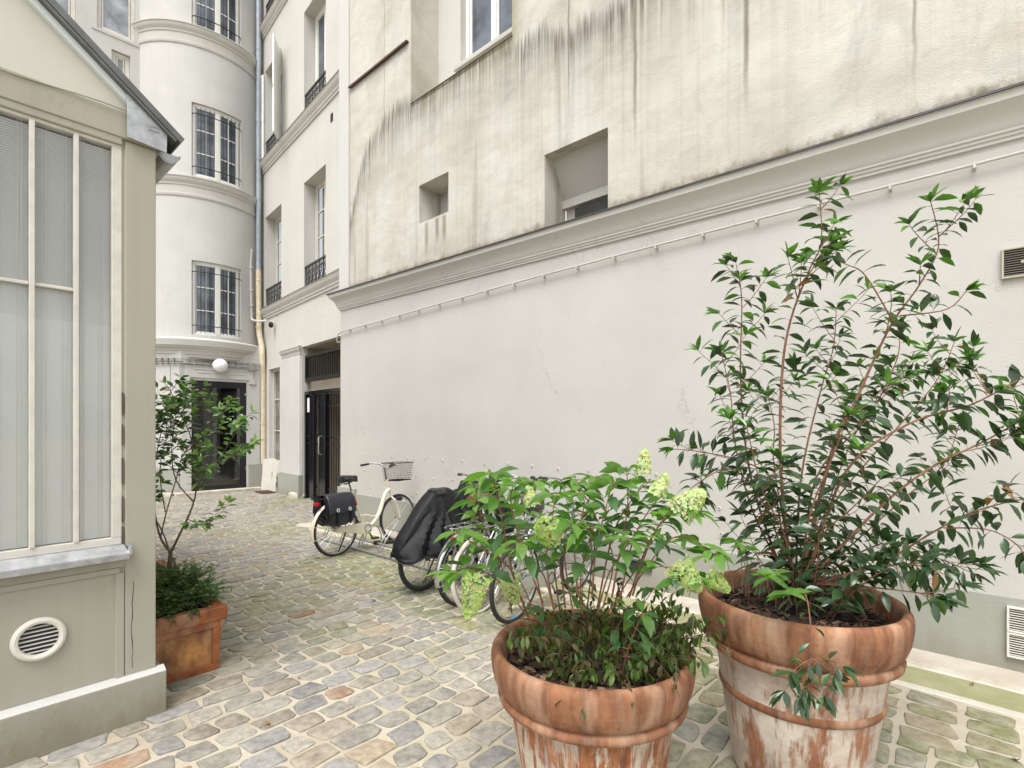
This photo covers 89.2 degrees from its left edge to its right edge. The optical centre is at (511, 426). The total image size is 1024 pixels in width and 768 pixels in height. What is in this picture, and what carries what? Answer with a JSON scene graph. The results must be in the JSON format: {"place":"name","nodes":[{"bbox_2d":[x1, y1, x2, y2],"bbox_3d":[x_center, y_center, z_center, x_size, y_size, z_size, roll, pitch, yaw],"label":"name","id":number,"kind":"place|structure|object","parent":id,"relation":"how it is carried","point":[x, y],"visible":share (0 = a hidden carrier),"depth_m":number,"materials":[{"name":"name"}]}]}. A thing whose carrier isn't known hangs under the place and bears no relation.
{"place":"outdoors","nodes":[
{"label":"outdoors","id":0,"kind":"place"},
{"bbox_2d":[0,0,184,767],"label":"veranda house","id":1,"kind":"structure","parent":0,"point":[92,139],"depth_m":2.74,"materials":[{"name":"beige paint"}]},
{"bbox_2d":[0,107,121,559],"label":"window","id":2,"kind":"structure","parent":1,"relation":"in","point":[61,187],"depth_m":2.72,"materials":[{"name":"grey glass"}]},
{"bbox_2d":[192,0,565,333],"label":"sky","id":3,"kind":"structure","parent":0,"point":[321,190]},
{"bbox_2d":[5,490,1023,767],"bbox_3d":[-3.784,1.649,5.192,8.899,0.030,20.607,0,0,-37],"label":"cobblestone paving","id":4,"kind":"structure","parent":0,"point":[919,742],"depth_m":3.32,"materials":[{"name":"stone"}]},
{"bbox_2d":[56,0,139,90],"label":"building","id":5,"kind":"structure","parent":4,"relation":"on","point":[106,26],"depth_m":12.21,"materials":[{"name":"paint"}]},
{"bbox_2d":[56,0,74,20],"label":"window","id":6,"kind":"structure","parent":5,"relation":"in","point":[68,5],"depth_m":11.65,"materials":[{"name":"white glass"}]},
{"bbox_2d":[97,0,134,42],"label":"window","id":7,"kind":"structure","parent":5,"relation":"in","point":[115,17],"depth_m":12.28,"materials":[{"name":"white glass"}]},
{"bbox_2d":[112,51,128,78],"bbox_3d":[-9.293,-8.360,12.317,0.072,0.910,0.340,0,0,45],"label":"window","id":8,"kind":"structure","parent":5,"relation":"in","point":[121,61],"depth_m":12.33,"materials":[{"name":"white glass"}]},
{"bbox_2d":[156,560,180,580],"bbox_3d":[-3.188,1.435,4.402,0.540,0.430,0.540,0,0,42],"label":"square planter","id":9,"kind":"object","parent":4,"relation":"on","point":[161,562],"visible":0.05,"depth_m":4.63,"materials":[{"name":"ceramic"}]},
{"bbox_2d":[156,598,226,684],"bbox_3d":[-2.326,1.435,3.537,0.540,0.430,0.540,0,0,42],"label":"square planter","id":10,"kind":"object","parent":4,"relation":"on","point":[186,648],"visible":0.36,"depth_m":3.41,"materials":[{"name":"ceramic"}]},
{"bbox_2d":[156,556,232,626],"bbox_3d":[-2.276,1.089,3.559,0.567,0.384,0.667,0,0,32],"label":"bush","id":11,"kind":"object","parent":10,"relation":"on","point":[184,591],"visible":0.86,"depth_m":3.50,"materials":[{"name":"green plant"}]},
{"bbox_2d":[156,373,261,580],"bbox_3d":[-2.274,0.335,3.563,1.407,1.426,0.555,0,0,13],"label":"camellia tree","id":12,"kind":"object","parent":10,"relation":"in","point":[176,403],"visible":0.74,"depth_m":3.52,"materials":[{"name":"green plant"}]},
{"bbox_2d":[131,0,262,496],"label":"stair tower","id":13,"kind":"structure","parent":4,"relation":"on","point":[204,63],"depth_m":12.77,"materials":[{"name":"painted plaster"},{"name":"white painted wood"},{"name":"dark glass"}]},
{"bbox_2d":[192,261,240,338],"bbox_3d":[-7.331,-3.130,12.931,0.287,1.800,1.156,0,0,45],"label":"window","id":14,"kind":"structure","parent":13,"relation":"in","point":[215,287],"depth_m":12.89,"materials":[{"name":"white paint"}]},
{"bbox_2d":[192,104,240,188],"bbox_3d":[-7.331,-6.960,12.931,0.287,1.780,1.156,0,0,45],"label":"window","id":15,"kind":"structure","parent":13,"relation":"in","point":[215,133],"depth_m":12.89,"materials":[{"name":"white paint"}]},
{"bbox_2d":[192,0,240,43],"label":"window","id":16,"kind":"structure","parent":13,"relation":"in","point":[219,16],"depth_m":12.92,"materials":[{"name":"white paint"}]},
{"bbox_2d":[191,380,245,490],"bbox_3d":[-7.307,0.217,12.985,1.235,2.695,0.144,0,0,-43],"label":"door","id":17,"kind":"structure","parent":13,"relation":"in","point":[215,384],"depth_m":13.15,"materials":[{"name":"black"}]},
{"bbox_2d":[212,359,227,371],"bbox_3d":[-7.209,-1.510,12.834,0.350,0.340,0.357,0,0,0],"label":"wall lamp","id":18,"kind":"object","parent":13,"relation":"attached to","point":[219,365],"visible":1,"depth_m":12.71,"materials":[{"name":"white glass"}]},
{"bbox_2d":[249,249,267,321],"bbox_3d":[-6.575,-3.672,13.465,0.677,1.960,0.114,0,0,29],"label":"conduit pipe","id":19,"kind":"object","parent":13,"relation":"attached to","point":[251,305],"visible":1,"depth_m":13.57,"materials":[{"name":"grey metal"}]},
{"bbox_2d":[255,490,275,493],"bbox_3d":[-6.156,1.627,12.950,0.320,0.022,0.560,0,0,-43],"label":"drain grate","id":20,"kind":"object","parent":4,"relation":"on","point":[264,491],"visible":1,"depth_m":12.95,"materials":[{"name":"brown metal"}]},
{"bbox_2d":[261,458,276,489],"bbox_3d":[-6.242,1.224,13.356,0.367,0.820,0.050,0,-8,9],"label":"marble slab","id":21,"kind":"object","parent":4,"relation":"on","point":[266,482],"depth_m":13.34,"materials":[{"name":"white stone"}]},
{"bbox_2d":[271,461,279,491],"bbox_3d":[-5.956,1.253,13.087,0.181,0.760,0.050,0,-7,29],"label":"marble slab","id":22,"kind":"object","parent":4,"relation":"on","point":[274,479],"depth_m":13.06,"materials":[{"name":"white stone"}]},
{"bbox_2d":[288,492,304,497],"bbox_3d":[-4.982,1.580,12.057,0.500,0.140,0.311,0,0,29],"label":"threshold stone","id":23,"kind":"object","parent":4,"relation":"on","point":[292,494],"visible":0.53,"depth_m":11.92,"materials":[{"name":"stone"}]},
{"bbox_2d":[260,0,340,498],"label":"gate building","id":24,"kind":"structure","parent":4,"relation":"on","point":[299,162],"depth_m":12.14,"materials":[{"name":"grey paint"}]},
{"bbox_2d":[255,0,265,469],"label":"downpipe","id":25,"kind":"object","parent":24,"relation":"attached to","point":[258,227],"visible":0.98,"depth_m":13.69,"materials":[{"name":"grey metal"}]},
{"bbox_2d":[273,368,279,461],"bbox_3d":[-5.964,-0.285,13.342,0.070,2.410,0.800,0,0,-43],"label":"narrow window","id":26,"kind":"structure","parent":24,"relation":"in","point":[276,372],"depth_m":13.56,"materials":[{"name":"paint"}]},
{"bbox_2d":[275,216,280,300],"bbox_3d":[-5.921,-4.305,13.511,0.082,2.450,1.170,0,0,-43],"label":"window","id":27,"kind":"structure","parent":24,"relation":"in","point":[278,220],"depth_m":13.87,"materials":[{"name":"white"}]},
{"bbox_2d":[315,178,325,276],"bbox_3d":[-4.078,-4.305,11.593,0.185,2.450,1.150,0,0,-43],"label":"window","id":28,"kind":"structure","parent":24,"relation":"in","point":[323,183],"depth_m":11.90,"materials":[{"name":"white"}]},
{"bbox_2d":[315,4,325,92],"bbox_3d":[-4.115,-8.190,11.558,0.082,2.420,1.150,0,0,-43],"label":"window","id":29,"kind":"structure","parent":24,"relation":"in","point":[320,21],"depth_m":11.83,"materials":[{"name":"white paint"}]},
{"bbox_2d":[304,347,340,498],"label":"metal gate","id":30,"kind":"structure","parent":24,"relation":"attached to","point":[311,443],"depth_m":11.27,"materials":[{"name":"black metal"}]},
{"bbox_2d":[310,462,412,556],"bbox_3d":[-1.959,1.077,7.052,0.632,1.144,1.763,-2,-1,34],"label":"bicycle","id":31,"kind":"object","parent":4,"relation":"on","point":[358,527],"visible":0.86,"depth_m":6.91,"materials":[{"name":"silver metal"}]},
{"bbox_2d":[313,492,355,526],"bbox_3d":[-2.257,1.056,6.611,0.355,0.417,0.400,-2,-1,34],"label":"pannier bag","id":32,"kind":"object","parent":31,"relation":"hanging from","point":[340,508],"visible":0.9,"depth_m":6.52,"materials":[{"name":"black leather"}]},
{"bbox_2d":[319,521,492,587],"bbox_3d":[-1.389,1.481,6.548,3.400,0.310,0.402,0,0,42],"label":"bicycle rack","id":33,"kind":"object","parent":4,"relation":"on","point":[363,537],"visible":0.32,"depth_m":6.86,"materials":[{"name":"metal"}]},
{"bbox_2d":[398,473,490,590],"bbox_3d":[-0.560,1.077,5.652,0.615,1.144,1.738,1,1,37],"label":"bicycle","id":34,"kind":"object","parent":4,"relation":"on","point":[438,492],"visible":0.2,"depth_m":5.26,"materials":[{"name":"black metal"}]},
{"bbox_2d":[390,480,522,565],"bbox_3d":[-0.558,0.965,5.680,0.771,0.720,1.870,0,0,37],"label":"bicycle cover","id":35,"kind":"object","parent":34,"relation":"on","point":[429,519],"visible":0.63,"depth_m":5.13,"materials":[{"name":"black fabric"}]},
{"bbox_2d":[434,474,550,605],"bbox_3d":[-0.122,1.073,5.215,1.691,1.152,0.603,0,0,-35],"label":"bicycle","id":36,"kind":"object","parent":4,"relation":"on","point":[446,598],"visible":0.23,"depth_m":4.73,"materials":[{"name":"silver metal"}]},
{"bbox_2d":[450,476,562,613],"bbox_3d":[0.026,1.075,5.021,0.602,1.160,1.662,0,0,21],"label":"bicycle","id":37,"kind":"object","parent":4,"relation":"on","point":[460,552],"visible":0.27,"depth_m":4.66,"materials":[{"name":"silver metal"}]},
{"bbox_2d":[489,477,594,623],"bbox_3d":[0.359,1.071,4.785,1.659,1.158,0.600,0,0,-35],"label":"bicycle","id":38,"kind":"object","parent":4,"relation":"on","point":[527,581],"visible":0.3,"depth_m":4.49,"materials":[{"name":"silver metal"}]},
{"bbox_2d":[491,609,695,767],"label":"terracotta pot","id":39,"kind":"object","parent":4,"relation":"on","point":[613,729],"visible":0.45,"depth_m":1.88,"materials":[{"name":"ceramic"}]},
{"bbox_2d":[423,448,734,686],"bbox_3d":[0.252,0.552,2.180,1.166,0.919,0.858,0,0,0],"label":"hydrangea","id":40,"kind":"object","parent":39,"relation":"in","point":[560,524],"visible":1,"depth_m":2.04,"materials":[{"name":"green plant"}]},
{"bbox_2d":[505,570,733,718],"bbox_3d":[0.409,0.833,2.177,0.856,0.339,0.922,0,0,40],"label":"shrub","id":41,"kind":"object","parent":39,"relation":"in","point":[548,646],"visible":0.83,"depth_m":2.05,"materials":[{"name":"green plant"}]},
{"bbox_2d":[317,526,1023,712],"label":"gutter strip","id":42,"kind":"object","parent":4,"relation":"on","point":[999,697],"visible":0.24,"depth_m":3.32,"materials":[{"name":"stone"}]},
{"bbox_2d":[373,539,394,544],"bbox_3d":[-1.719,1.603,7.297,0.445,0.074,0.074,0,0,-17],"label":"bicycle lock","id":43,"kind":"object","parent":42,"relation":"on","point":[387,542],"visible":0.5,"depth_m":7.25,"materials":[{"name":"black plastic"}]},
{"bbox_2d":[317,528,1023,718],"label":"gutter mortar","id":44,"kind":"object","parent":4,"relation":"on","point":[964,700],"visible":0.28,"depth_m":3.21,"materials":[{"name":"beige concrete"}]},
{"bbox_2d":[326,0,1023,672],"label":"courtyard building","id":45,"kind":"structure","parent":4,"relation":"on","point":[486,144],"depth_m":5.13,"materials":[{"name":"grey paint"}]},
{"bbox_2d":[466,0,511,57],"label":"window","id":46,"kind":"structure","parent":45,"relation":"in","point":[486,20],"depth_m":7.74,"materials":[{"name":"white glass"}]},
{"bbox_2d":[575,198,607,217],"bbox_3d":[1.031,-2.470,6.083,0.690,0.340,0.040,0,0,42],"label":"niche window","id":47,"kind":"structure","parent":45,"relation":"in","point":[602,204],"depth_m":6.14,"materials":[{"name":"grey glass"}]},
{"bbox_2d":[629,559,651,572],"bbox_3d":[1.296,1.400,5.246,0.240,0.100,0.031,0,0,42],"label":"vent grille","id":48,"kind":"object","parent":45,"relation":"attached to","point":[634,562],"visible":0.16,"depth_m":5.28,"materials":[{"name":"metal"}]},
{"bbox_2d":[336,150,1023,342],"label":"conduit pipe","id":49,"kind":"object","parent":45,"relation":"attached to","point":[889,186],"visible":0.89,"depth_m":4.65,"materials":[{"name":"grey paint"}]},
{"bbox_2d":[1001,246,1023,279],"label":"vent grille","id":50,"kind":"object","parent":45,"relation":"attached to","point":[1012,262],"visible":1,"depth_m":3.46,"materials":[{"name":"beige plastic"}]},
{"bbox_2d":[1007,605,1023,659],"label":"vent grille","id":51,"kind":"object","parent":45,"relation":"attached to","point":[1015,632],"visible":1,"depth_m":3.43,"materials":[{"name":"white plastic"}]},
{"bbox_2d":[341,526,1023,693],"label":"mortar line","id":52,"kind":"object","parent":4,"relation":"on","point":[962,677],"visible":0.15,"depth_m":3.46,"materials":[{"name":"beige concrete"}]},
{"bbox_2d":[342,522,1023,690],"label":"wall footing","id":53,"kind":"object","parent":4,"relation":"on","point":[984,672],"depth_m":3.58,"materials":[{"name":"stone"}]},
{"bbox_2d":[698,569,915,767],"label":"terracotta pot","id":54,"kind":"object","parent":4,"relation":"on","point":[873,646],"visible":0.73,"depth_m":2.20,"materials":[{"name":"ceramic"}]},
{"bbox_2d":[717,537,811,607],"bbox_3d":[1.058,0.607,2.162,0.242,0.274,0.409,0,0,-29],"label":"young hydrangea","id":55,"kind":"object","parent":54,"relation":"in","point":[771,575],"visible":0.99,"depth_m":2.15,"materials":[{"name":"green plant"}]},
{"bbox_2d":[652,173,1023,722],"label":"tall shrub","id":56,"kind":"object","parent":54,"relation":"in","point":[805,566],"visible":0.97,"depth_m":2.38,"materials":[{"name":"green plant"}]}
]}

